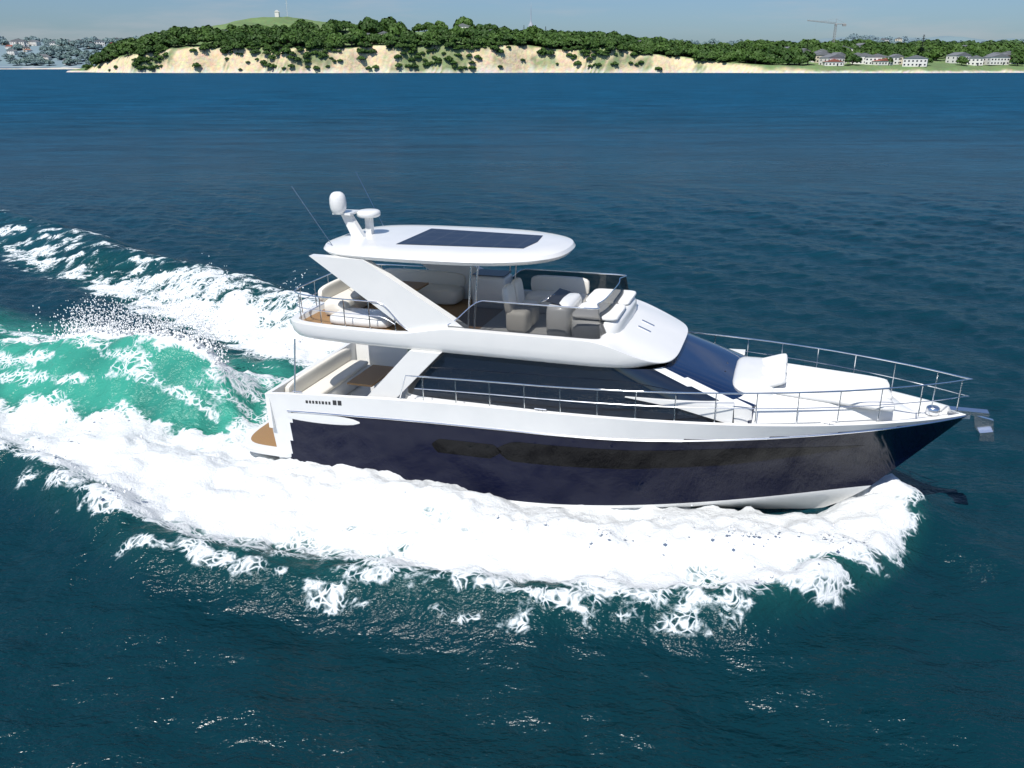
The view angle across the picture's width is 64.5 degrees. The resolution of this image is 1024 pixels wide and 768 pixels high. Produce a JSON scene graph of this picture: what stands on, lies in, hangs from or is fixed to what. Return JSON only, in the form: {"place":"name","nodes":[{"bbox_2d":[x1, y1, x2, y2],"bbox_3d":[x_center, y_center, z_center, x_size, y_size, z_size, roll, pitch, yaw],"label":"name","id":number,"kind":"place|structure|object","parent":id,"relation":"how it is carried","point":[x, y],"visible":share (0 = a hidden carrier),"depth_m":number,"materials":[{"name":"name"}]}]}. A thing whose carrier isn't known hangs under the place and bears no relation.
{"place":"outdoors","nodes":[
{"label":"outdoors","id":0,"kind":"place"},
{"bbox_2d":[0,36,1019,67],"bbox_3d":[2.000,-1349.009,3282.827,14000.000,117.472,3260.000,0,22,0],"label":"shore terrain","id":1,"kind":"structure","parent":0,"point":[35,50],"depth_m":2110.29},
{"bbox_2d":[0,67,1023,767],"bbox_3d":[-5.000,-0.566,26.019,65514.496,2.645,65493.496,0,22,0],"label":"sea water","id":2,"kind":"structure","parent":0,"point":[208,591],"depth_m":20.73,"materials":[{"name":"blue liquid"}]},
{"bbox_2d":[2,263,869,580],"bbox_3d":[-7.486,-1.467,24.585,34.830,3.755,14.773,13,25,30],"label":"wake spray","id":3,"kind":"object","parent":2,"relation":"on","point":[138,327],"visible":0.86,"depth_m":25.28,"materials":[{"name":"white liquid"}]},
{"bbox_2d":[243,171,994,508],"bbox_3d":[1.737,-0.758,20.123,18.470,8.204,4.860,6,22,18],"label":"yacht","id":4,"kind":"object","parent":2,"relation":"on","point":[457,363],"visible":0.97,"depth_m":18.93,"materials":[{"name":"white plastic"}]},
{"bbox_2d":[0,17,1023,72],"bbox_3d":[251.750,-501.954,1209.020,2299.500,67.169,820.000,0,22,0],"label":"headland terrain","id":5,"kind":"structure","parent":0,"point":[181,59],"depth_m":887.57,"materials":[{"name":"beige sand"}]},
{"bbox_2d":[274,10,279,16],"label":"summit hut","id":6,"kind":"object","parent":5,"relation":"on","point":[277,13],"visible":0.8,"depth_m":1033.56,"materials":[{"name":"white"}]},
{"bbox_2d":[2,23,1018,66],"bbox_3d":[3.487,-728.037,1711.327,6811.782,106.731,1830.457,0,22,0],"label":"houses","id":7,"kind":"structure","parent":5,"relation":"on","point":[824,57],"depth_m":918.79,"materials":[{"name":"white"}]},
{"bbox_2d":[0,16,1023,70],"bbox_3d":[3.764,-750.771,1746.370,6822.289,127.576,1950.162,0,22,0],"label":"headland trees","id":8,"kind":"object","parent":5,"relation":"on","point":[308,35],"visible":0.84,"depth_m":902.92,"materials":[{"name":"green plant"}]},
{"bbox_2d":[807,19,845,41],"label":"tower crane","id":9,"kind":"object","parent":5,"relation":"on","point":[824,21],"visible":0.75,"depth_m":1050.46,"materials":[{"name":"grey paint"}]},
{"bbox_2d":[0,0,1023,44],"label":"sky","id":10,"kind":"structure","parent":0,"point":[700,20],"materials":[{"name":"blue"}]}
]}

